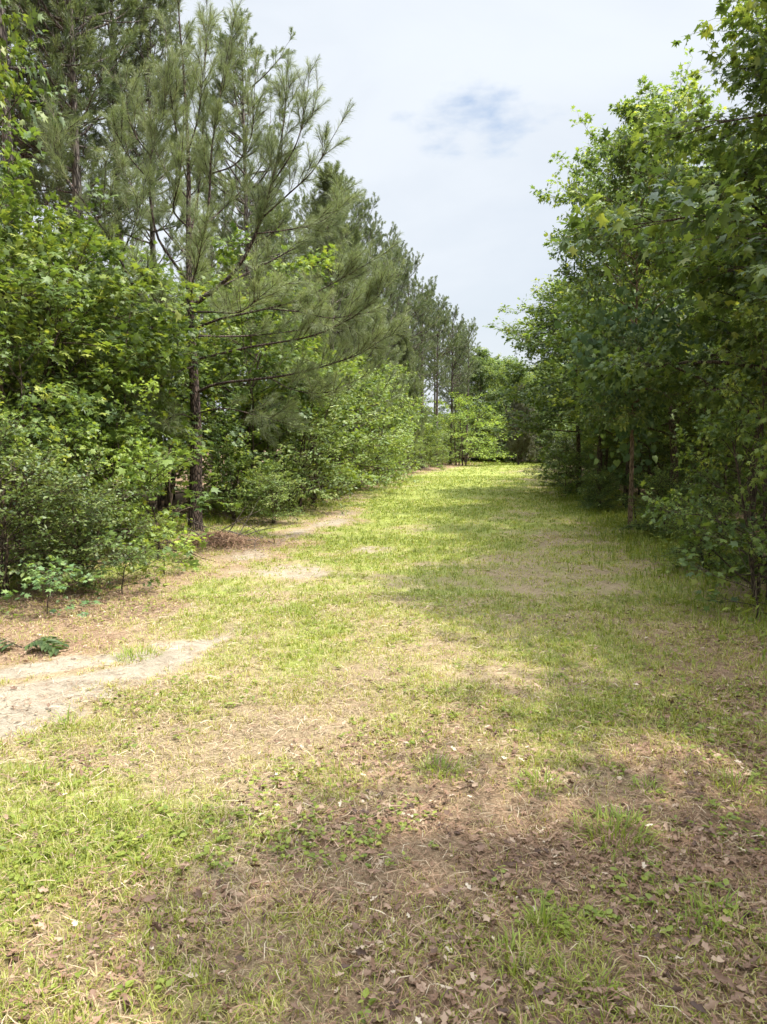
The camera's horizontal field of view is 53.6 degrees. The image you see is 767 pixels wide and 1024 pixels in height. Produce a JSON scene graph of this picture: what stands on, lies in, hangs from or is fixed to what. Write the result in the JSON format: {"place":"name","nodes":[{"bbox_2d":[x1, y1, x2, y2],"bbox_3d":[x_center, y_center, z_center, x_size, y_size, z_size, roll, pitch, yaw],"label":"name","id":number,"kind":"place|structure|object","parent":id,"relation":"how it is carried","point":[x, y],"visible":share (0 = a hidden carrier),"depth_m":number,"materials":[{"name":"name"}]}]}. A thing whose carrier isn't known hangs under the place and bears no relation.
{"place":"outdoors","nodes":[
{"label":"outdoors","id":0,"kind":"place"},
{"bbox_2d":[0,639,220,734],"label":"sandy track","id":1,"kind":"structure","parent":0,"point":[136,669],"depth_m":5.07,"materials":[{"name":"beige sand"}]},
{"bbox_2d":[0,445,766,1023],"bbox_3d":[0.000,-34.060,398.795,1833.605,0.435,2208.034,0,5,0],"label":"ground","id":2,"kind":"structure","parent":0,"point":[352,1005],"depth_m":3.84,"materials":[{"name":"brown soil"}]},
{"bbox_2d":[0,0,69,460],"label":"sweetgum tree","id":3,"kind":"object","parent":2,"relation":"on","point":[17,52],"visible":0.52,"depth_m":11.05,"materials":[{"name":"green plant"}]},
{"bbox_2d":[0,636,69,656],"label":"fallen sprig","id":4,"kind":"object","parent":2,"relation":"on","point":[44,642],"visible":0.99,"depth_m":5.90,"materials":[{"name":"green plant"}]},
{"bbox_2d":[0,292,95,530],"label":"sapling","id":5,"kind":"object","parent":2,"relation":"on","point":[58,366],"visible":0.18,"depth_m":11.41,"materials":[{"name":"green plant"}]},
{"bbox_2d":[0,397,105,602],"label":"fine leaved shrub","id":6,"kind":"object","parent":2,"relation":"on","point":[35,467],"visible":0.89,"depth_m":7.89,"materials":[{"name":"green plant"}]},
{"bbox_2d":[1,555,104,618],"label":"sweetgum seedling","id":7,"kind":"object","parent":2,"relation":"on","point":[37,582],"visible":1,"depth_m":7.23,"materials":[{"name":"green plant"}]},
{"bbox_2d":[0,0,140,505],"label":"pine tree","id":8,"kind":"object","parent":2,"relation":"on","point":[89,46],"visible":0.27,"depth_m":16.16,"materials":[{"name":"green plant"}]},
{"bbox_2d":[0,0,140,340],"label":"pine tree","id":9,"kind":"object","parent":2,"relation":"on","point":[105,103],"visible":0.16,"depth_m":17.80,"materials":[{"name":"green plant"}]},
{"bbox_2d":[0,191,141,517],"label":"understorey bush","id":10,"kind":"object","parent":2,"relation":"on","point":[69,224],"visible":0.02,"depth_m":14.38,"materials":[{"name":"green plant"}]},
{"bbox_2d":[0,209,147,540],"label":"sapling","id":11,"kind":"object","parent":2,"relation":"on","point":[18,385],"visible":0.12,"depth_m":11.44,"materials":[{"name":"green plant"}]},
{"bbox_2d":[0,0,149,295],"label":"pine tree","id":12,"kind":"object","parent":2,"relation":"on","point":[75,165],"visible":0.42,"depth_m":16.76,"materials":[{"name":"green plant"}]},
{"bbox_2d":[0,3,162,252],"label":"pine tree","id":13,"kind":"object","parent":2,"relation":"on","point":[64,96],"visible":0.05,"depth_m":22.09,"materials":[{"name":"green plant"}]},
{"bbox_2d":[0,311,172,586],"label":"sweetgum bush","id":14,"kind":"object","parent":2,"relation":"on","point":[82,432],"visible":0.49,"depth_m":9.52,"materials":[{"name":"green plant"}]},
{"bbox_2d":[0,0,174,495],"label":"pine tree","id":15,"kind":"object","parent":2,"relation":"on","point":[129,8],"visible":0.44,"depth_m":16.65,"materials":[{"name":"green plant"}]},
{"bbox_2d":[17,258,166,541],"bbox_3d":[-4.321,-1.616,11.569,2.171,4.634,1.942,2,5,17],"label":"sapling","id":16,"kind":"object","parent":2,"relation":"on","point":[109,418],"visible":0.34,"depth_m":11.21,"materials":[{"name":"green plant"}]},
{"bbox_2d":[0,445,186,590],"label":"fine leaved shrub","id":17,"kind":"object","parent":2,"relation":"on","point":[100,506],"visible":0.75,"depth_m":8.39,"materials":[{"name":"green plant"}]},
{"bbox_2d":[0,119,191,549],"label":"sweetgum bush","id":18,"kind":"object","parent":2,"relation":"on","point":[68,315],"visible":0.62,"depth_m":10.40,"materials":[{"name":"green plant"}]},
{"bbox_2d":[26,355,187,554],"bbox_3d":[-3.916,-0.793,10.934,2.039,3.125,2.456,-1,5,-12],"label":"sweetgum bush","id":19,"kind":"object","parent":2,"relation":"on","point":[121,456],"visible":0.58,"depth_m":10.77,"materials":[{"name":"green plant"}]},
{"bbox_2d":[46,234,173,530],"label":"sapling","id":20,"kind":"object","parent":2,"relation":"on","point":[148,321],"visible":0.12,"depth_m":12.85,"materials":[{"name":"green plant"}]},
{"bbox_2d":[32,0,196,492],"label":"pine tree","id":21,"kind":"object","parent":2,"relation":"on","point":[115,70],"visible":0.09,"depth_m":19.34,"materials":[{"name":"green plant"}]},
{"bbox_2d":[0,177,239,547],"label":"sweetgum bush","id":22,"kind":"object","parent":2,"relation":"on","point":[84,242],"visible":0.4,"depth_m":10.98,"materials":[{"name":"green plant"}]},
{"bbox_2d":[26,267,217,525],"bbox_3d":[-4.549,-1.897,13.141,3.098,4.892,3.439,5,7,43],"label":"sweetgum bush","id":23,"kind":"object","parent":2,"relation":"on","point":[165,384],"visible":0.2,"depth_m":12.95,"materials":[{"name":"green plant"}]},
{"bbox_2d":[49,239,195,544],"bbox_3d":[-3.932,-1.758,11.650,2.084,4.971,2.329,-1,5,-13],"label":"sapling","id":24,"kind":"object","parent":2,"relation":"on","point":[167,355],"visible":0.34,"depth_m":11.52,"materials":[{"name":"green plant"}]},
{"bbox_2d":[71,524,179,596],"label":"sweetgum seedling","id":25,"kind":"object","parent":2,"relation":"on","point":[105,540],"visible":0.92,"depth_m":8.09,"materials":[{"name":"plant"}]},
{"bbox_2d":[68,0,225,500],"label":"pine tree","id":26,"kind":"object","parent":2,"relation":"on","point":[160,39],"visible":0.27,"depth_m":18.62,"materials":[{"name":"green plant"}]},
{"bbox_2d":[78,427,241,566],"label":"sweetgum seedling","id":27,"kind":"object","parent":2,"relation":"on","point":[167,460],"visible":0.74,"depth_m":10.56,"materials":[{"name":"green plant"}]},
{"bbox_2d":[118,525,205,578],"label":"sweetgum seedling","id":28,"kind":"object","parent":2,"relation":"on","point":[178,543],"visible":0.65,"depth_m":9.40,"materials":[{"name":"green plant"}]},
{"bbox_2d":[119,285,224,520],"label":"sapling","id":29,"kind":"object","parent":2,"relation":"on","point":[195,321],"visible":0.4,"depth_m":13.39,"materials":[{"name":"green plant"}]},
{"bbox_2d":[66,279,280,513],"bbox_3d":[-4.958,-2.511,16.766,5.402,5.500,4.486,-4,7,-38],"label":"sweetgum bush","id":30,"kind":"object","parent":2,"relation":"on","point":[173,488],"visible":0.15,"depth_m":16.71,"materials":[{"name":"green plant"}]},
{"bbox_2d":[114,253,270,499],"bbox_3d":[-5.316,-3.373,19.730,4.590,6.523,5.095,-4,6,-35],"label":"understorey bush","id":31,"kind":"object","parent":2,"relation":"on","point":[177,283],"visible":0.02,"depth_m":19.19,"materials":[{"name":"green plant"}]},
{"bbox_2d":[161,325,245,445],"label":"sapling","id":32,"kind":"object","parent":2,"relation":"on","point":[217,417],"visible":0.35,"depth_m":15.80,"materials":[{"name":"green plant"}]},
{"bbox_2d":[169,344,244,452],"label":"sapling","id":33,"kind":"object","parent":2,"relation":"on","point":[214,406],"visible":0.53,"depth_m":15.49,"materials":[{"name":"green plant"}]},
{"bbox_2d":[163,179,255,471],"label":"pine tree","id":34,"kind":"object","parent":2,"relation":"on","point":[232,214],"visible":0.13,"depth_m":29.87,"materials":[{"name":"green plant"}]},
{"bbox_2d":[31,0,419,530],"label":"pine tree","id":35,"kind":"object","parent":2,"relation":"on","point":[198,238],"visible":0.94,"depth_m":12.86,"materials":[{"name":"green plant"}]},
{"bbox_2d":[158,275,299,490],"bbox_3d":[-4.596,-3.329,21.393,4.723,6.151,5.480,2,6,24],"label":"understorey bush","id":36,"kind":"object","parent":2,"relation":"on","point":[204,458],"visible":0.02,"depth_m":21.13,"materials":[{"name":"green plant"}]},
{"bbox_2d":[179,414,283,521],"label":"leafy bush","id":37,"kind":"object","parent":2,"relation":"on","point":[229,462],"visible":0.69,"depth_m":15.59,"materials":[{"name":"green plant"}]},
{"bbox_2d":[119,497,352,558],"bbox_3d":[-2.701,0.149,12.175,5.982,0.778,3.970,0,5,0],"label":"brush pile","id":38,"kind":"object","parent":2,"relation":"on","point":[223,537],"visible":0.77,"depth_m":12.03,"materials":[{"name":"brown wood"}]},
{"bbox_2d":[169,7,313,474],"bbox_3d":[-4.248,-7.772,23.460,4.129,14.756,5.439,1,5,16],"label":"pine tree","id":39,"kind":"object","parent":2,"relation":"on","point":[233,96],"visible":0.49,"depth_m":23.16,"materials":[{"name":"green plant"}]},
{"bbox_2d":[209,158,298,310],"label":"pine tree","id":40,"kind":"object","parent":2,"relation":"on","point":[249,199],"visible":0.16,"depth_m":25.96,"materials":[{"name":"green plant"}]},
{"bbox_2d":[157,221,362,504],"bbox_3d":[-3.268,-3.195,18.102,5.936,6.664,5.116,-2,5,-16],"label":"sweetgum bush","id":41,"kind":"object","parent":2,"relation":"on","point":[307,265],"visible":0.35,"depth_m":17.35,"materials":[{"name":"green plant"}]},
{"bbox_2d":[208,289,317,508],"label":"sapling","id":42,"kind":"object","parent":2,"relation":"on","point":[235,329],"visible":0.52,"depth_m":17.24,"materials":[{"name":"green plant"}]},
{"bbox_2d":[200,308,331,496],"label":"understorey bush","id":43,"kind":"object","parent":2,"relation":"on","point":[258,398],"visible":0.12,"depth_m":20.17,"materials":[{"name":"green plant"}]},
{"bbox_2d":[223,457,313,524],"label":"shrub","id":44,"kind":"object","parent":2,"relation":"on","point":[273,479],"visible":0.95,"depth_m":15.13,"materials":[{"name":"green plant"}]},
{"bbox_2d":[251,199,316,371],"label":"pine tree","id":45,"kind":"object","parent":2,"relation":"on","point":[289,234],"visible":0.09,"depth_m":30.32,"materials":[{"name":"green plant"}]},
{"bbox_2d":[214,358,388,513],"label":"leafy shrub","id":46,"kind":"object","parent":2,"relation":"on","point":[304,460],"visible":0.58,"depth_m":17.64,"materials":[{"name":"green plant"}]},
{"bbox_2d":[228,300,378,493],"bbox_3d":[-2.598,-3.331,23.213,4.208,5.980,4.671,2,5,17],"label":"understorey bush","id":47,"kind":"object","parent":2,"relation":"on","point":[368,386],"visible":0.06,"depth_m":23.43,"materials":[{"name":"green plant"}]},
{"bbox_2d":[234,341,389,503],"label":"leafy shrub","id":48,"kind":"object","parent":2,"relation":"on","point":[357,434],"visible":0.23,"depth_m":19.97,"materials":[{"name":"green plant"}]},
{"bbox_2d":[294,173,373,469],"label":"pine tree","id":49,"kind":"object","parent":2,"relation":"on","point":[355,225],"visible":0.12,"depth_m":28.90,"materials":[{"name":"green plant"}]},
{"bbox_2d":[269,160,416,489],"bbox_3d":[-1.560,-5.718,24.441,4.716,10.676,4.168,-2,5,-17],"label":"pine tree","id":50,"kind":"object","parent":2,"relation":"on","point":[324,183],"visible":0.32,"depth_m":23.69,"materials":[{"name":"green plant"}]},
{"bbox_2d":[286,352,416,494],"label":"leafy shrub","id":51,"kind":"object","parent":2,"relation":"on","point":[362,466],"visible":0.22,"depth_m":23.38,"materials":[{"name":"green plant"}]},
{"bbox_2d":[318,223,400,428],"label":"pine tree","id":52,"kind":"object","parent":2,"relation":"on","point":[377,365],"visible":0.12,"depth_m":29.42,"materials":[{"name":"green plant"}]},
{"bbox_2d":[303,358,419,491],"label":"leafy shrub","id":53,"kind":"object","parent":2,"relation":"on","point":[373,424],"visible":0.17,"depth_m":26.25,"materials":[{"name":"green plant"}]},
{"bbox_2d":[324,189,400,473],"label":"pine tree","id":54,"kind":"object","parent":2,"relation":"on","point":[370,235],"visible":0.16,"depth_m":31.86,"materials":[{"name":"green plant"}]},
{"bbox_2d":[346,212,412,469],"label":"pine tree","id":55,"kind":"object","parent":2,"relation":"on","point":[379,240],"visible":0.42,"depth_m":35.58,"materials":[{"name":"green plant"}]},
{"bbox_2d":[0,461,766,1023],"bbox_3d":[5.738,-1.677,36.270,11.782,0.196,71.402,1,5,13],"label":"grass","id":56,"kind":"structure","parent":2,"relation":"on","point":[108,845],"depth_m":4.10,"materials":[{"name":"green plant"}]},
{"bbox_2d":[0,459,766,680],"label":"undergrowth","id":57,"kind":"object","parent":2,"relation":"on","point":[620,514],"visible":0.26,"depth_m":11.26,"materials":[{"name":"green plant"}]},
{"bbox_2d":[0,493,766,1023],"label":"leaf litter","id":58,"kind":"object","parent":2,"relation":"on","point":[718,975],"visible":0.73,"depth_m":2.70,"materials":[{"name":"brown plant"}]},
{"bbox_2d":[0,489,766,1023],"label":"pine straw","id":59,"kind":"object","parent":2,"relation":"on","point":[570,807],"visible":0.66,"depth_m":2.90,"materials":[{"name":"brown plant"}]},
{"bbox_2d":[341,360,432,482],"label":"leafy shrub","id":60,"kind":"object","parent":2,"relation":"on","point":[412,445],"visible":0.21,"depth_m":30.57,"materials":[{"name":"green plant"}]},
{"bbox_2d":[362,301,412,469],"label":"pine tree","id":61,"kind":"object","parent":2,"relation":"on","point":[392,364],"visible":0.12,"depth_m":35.25,"materials":[{"name":"green plant"}]},
{"bbox_2d":[366,232,424,466],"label":"pine tree","id":62,"kind":"object","parent":2,"relation":"on","point":[405,301],"visible":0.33,"depth_m":39.84,"materials":[{"name":"green plant"}]},
{"bbox_2d":[384,321,430,473],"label":"pine tree","id":63,"kind":"object","parent":2,"relation":"on","point":[414,389],"visible":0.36,"depth_m":40.16,"materials":[{"name":"green plant"}]},
{"bbox_2d":[388,251,443,470],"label":"pine tree","id":64,"kind":"object","parent":2,"relation":"on","point":[420,318],"visible":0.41,"depth_m":44.11,"materials":[{"name":"green plant"}]},
{"bbox_2d":[398,412,450,469],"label":"leafy shrub","id":65,"kind":"object","parent":2,"relation":"on","point":[429,456],"visible":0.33,"depth_m":46.74,"materials":[{"name":"green plant"}]},
{"bbox_2d":[406,275,451,467],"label":"pine tree","id":66,"kind":"object","parent":2,"relation":"on","point":[433,288],"visible":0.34,"depth_m":47.97,"materials":[{"name":"green plant"}]},
{"bbox_2d":[407,747,472,780],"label":"grass tuft","id":67,"kind":"object","parent":2,"relation":"on","point":[436,764],"visible":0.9,"depth_m":3.73,"materials":[{"name":"green plant"}]},
{"bbox_2d":[413,293,471,460],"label":"pine tree","id":68,"kind":"object","parent":2,"relation":"on","point":[442,322],"visible":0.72,"depth_m":52.88,"materials":[{"name":"green plant"}]},
{"bbox_2d":[429,304,478,463],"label":"pine tree","id":69,"kind":"object","parent":2,"relation":"on","point":[458,361],"visible":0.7,"depth_m":56.94,"materials":[{"name":"green plant"}]},
{"bbox_2d":[444,317,487,462],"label":"pine tree","id":70,"kind":"object","parent":2,"relation":"on","point":[471,329],"visible":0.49,"depth_m":61.11,"materials":[{"name":"green plant"}]},
{"bbox_2d":[430,392,520,465],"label":"lime green tree","id":71,"kind":"object","parent":2,"relation":"on","point":[456,416],"visible":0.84,"depth_m":55.69,"materials":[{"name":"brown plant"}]},
{"bbox_2d":[443,356,510,459],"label":"hardwood tree","id":72,"kind":"object","parent":2,"relation":"on","point":[481,377],"visible":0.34,"depth_m":71.07,"materials":[{"name":"green plant"}]},
{"bbox_2d":[465,359,537,451],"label":"hardwood tree","id":73,"kind":"object","parent":2,"relation":"on","point":[516,379],"visible":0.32,"depth_m":68.82,"materials":[{"name":"green plant"}]},
{"bbox_2d":[468,409,534,461],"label":"forest edge bush","id":74,"kind":"object","parent":2,"relation":"on","point":[486,429],"visible":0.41,"depth_m":65.39,"materials":[{"name":"green plant"}]},
{"bbox_2d":[491,384,540,464],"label":"pine tree","id":75,"kind":"object","parent":2,"relation":"on","point":[524,443],"visible":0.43,"depth_m":59.06,"materials":[{"name":"plant"}]},
{"bbox_2d":[506,763,568,800],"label":"grass tuft","id":76,"kind":"object","parent":2,"relation":"on","point":[535,777],"visible":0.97,"depth_m":3.56,"materials":[{"name":"green plant"}]},
{"bbox_2d":[463,269,630,486],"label":"hardwood tree","id":77,"kind":"object","parent":2,"relation":"on","point":[547,297],"visible":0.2,"depth_m":25.25,"materials":[{"name":"green plant"}]},
{"bbox_2d":[514,892,579,942],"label":"grass tuft","id":78,"kind":"object","parent":2,"relation":"on","point":[545,915],"visible":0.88,"depth_m":2.54,"materials":[{"name":"green plant"}]},
{"bbox_2d":[517,429,590,485],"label":"shrub","id":79,"kind":"object","parent":2,"relation":"on","point":[570,448],"visible":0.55,"depth_m":28.90,"materials":[{"name":"green plant"}]},
{"bbox_2d":[532,444,588,497],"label":"sweetgum seedling","id":80,"kind":"object","parent":2,"relation":"on","point":[562,470],"visible":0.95,"depth_m":21.93,"materials":[{"name":"green plant"}]},
{"bbox_2d":[551,443,606,494],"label":"shrub","id":81,"kind":"object","parent":2,"relation":"on","point":[564,462],"visible":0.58,"depth_m":23.83,"materials":[{"name":"green plant"}]},
{"bbox_2d":[495,207,682,492],"bbox_3d":[6.468,-4.646,22.413,6.321,8.863,6.710,-3,6,-28],"label":"hardwood tree","id":82,"kind":"object","parent":2,"relation":"on","point":[549,311],"visible":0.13,"depth_m":22.14,"materials":[{"name":"green plant"}]},
{"bbox_2d":[531,280,662,469],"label":"hardwood tree","id":83,"kind":"object","parent":2,"relation":"on","point":[590,440],"visible":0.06,"depth_m":29.45,"materials":[{"name":"green plant"}]},
{"bbox_2d":[573,461,634,511],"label":"shrub","id":84,"kind":"object","parent":2,"relation":"on","point":[604,483],"visible":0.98,"depth_m":17.90,"materials":[{"name":"green plant"}]},
{"bbox_2d":[565,794,671,859],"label":"grass tuft","id":85,"kind":"object","parent":2,"relation":"on","point":[615,816],"visible":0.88,"depth_m":3.13,"materials":[{"name":"green plant"}]},
{"bbox_2d":[523,164,729,507],"bbox_3d":[6.277,-4.339,19.034,4.894,9.240,4.548,4,6,35],"label":"hardwood tree","id":86,"kind":"object","parent":2,"relation":"on","point":[624,479],"visible":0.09,"depth_m":18.88,"materials":[{"name":"green plant"}]},
{"bbox_2d":[552,125,728,530],"bbox_3d":[4.531,-3.190,13.595,3.274,7.404,3.475,-4,6,-36],"label":"hardwood tree","id":87,"kind":"object","parent":2,"relation":"on","point":[628,178],"visible":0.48,"depth_m":13.21,"materials":[{"name":"green plant"}]},
{"bbox_2d":[554,282,712,522],"bbox_3d":[4.358,-1.825,13.652,2.702,4.416,1.896,0,5,0],"label":"grape vine","id":88,"kind":"object","parent":87,"relation":"attached to","point":[618,315],"visible":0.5,"depth_m":13.26,"materials":[{"name":"plant"}]},
{"bbox_2d":[522,47,764,517],"bbox_3d":[6.058,-4.677,16.719,5.502,9.964,6.875,-1,5,-12],"label":"hardwood tree","id":89,"kind":"object","parent":2,"relation":"on","point":[658,104],"visible":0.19,"depth_m":16.58,"materials":[{"name":"green plant"}]},
{"bbox_2d":[549,0,766,578],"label":"hardwood tree","id":90,"kind":"object","parent":2,"relation":"on","point":[621,219],"visible":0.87,"depth_m":8.12,"materials":[{"name":"green plant"}]},
{"bbox_2d":[567,0,766,548],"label":"hardwood tree","id":91,"kind":"object","parent":2,"relation":"on","point":[672,374],"visible":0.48,"depth_m":11.43,"materials":[{"name":"green plant"}]},
{"bbox_2d":[613,454,728,539],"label":"shrub","id":92,"kind":"object","parent":2,"relation":"on","point":[658,484],"visible":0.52,"depth_m":12.59,"materials":[{"name":"green plant"}]},
{"bbox_2d":[592,0,766,364],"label":"hardwood tree","id":93,"kind":"object","parent":2,"relation":"on","point":[735,128],"visible":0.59,"depth_m":9.85,"materials":[{"name":"green plant"}]},
{"bbox_2d":[635,318,743,496],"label":"sapling","id":94,"kind":"object","parent":2,"relation":"on","point":[676,403],"visible":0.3,"depth_m":14.96,"materials":[{"name":"green plant"}]},
{"bbox_2d":[637,412,745,500],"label":"understorey bush","id":95,"kind":"object","parent":2,"relation":"on","point":[687,462],"visible":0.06,"depth_m":21.41,"materials":[{"name":"green plant"}]},
{"bbox_2d":[639,292,766,601],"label":"sweetgum bush","id":96,"kind":"object","parent":2,"relation":"on","point":[730,436],"visible":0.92,"depth_m":7.71,"materials":[{"name":"green plant"}]},
{"bbox_2d":[651,470,759,571],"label":"shrub","id":97,"kind":"object","parent":2,"relation":"on","point":[729,509],"visible":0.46,"depth_m":9.37,"materials":[{"name":"green plant"}]},
{"bbox_2d":[649,124,766,490],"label":"hardwood tree","id":98,"kind":"object","parent":2,"relation":"on","point":[687,358],"visible":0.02,"depth_m":18.63,"materials":[{"name":"green plant"}]},
{"bbox_2d":[663,376,766,508],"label":"understorey bush","id":99,"kind":"object","parent":2,"relation":"on","point":[730,490],"visible":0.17,"depth_m":15.51,"materials":[{"name":"green plant"}]},
{"bbox_2d":[663,184,766,387],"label":"hardwood tree","id":100,"kind":"object","parent":2,"relation":"on","point":[751,371],"visible":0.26,"depth_m":11.00,"materials":[{"name":"green plant"}]},
{"bbox_2d":[670,502,766,620],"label":"sweetgum seedling","id":101,"kind":"object","parent":2,"relation":"on","point":[719,576],"visible":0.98,"depth_m":7.12,"materials":[{"name":"green plant"}]},
{"bbox_2d":[674,883,766,942],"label":"grass tuft","id":102,"kind":"object","parent":2,"relation":"on","point":[701,902],"visible":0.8,"depth_m":2.58,"materials":[{"name":"green plant"}]},
{"bbox_2d":[694,301,766,515],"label":"sapling","id":103,"kind":"object","parent":2,"relation":"on","point":[712,372],"visible":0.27,"depth_m":11.57,"materials":[{"name":"green plant"}]},
{"bbox_2d":[1,0,766,444],"label":"sky","id":104,"kind":"structure","parent":0,"point":[460,107],"materials":[{"name":"white"}]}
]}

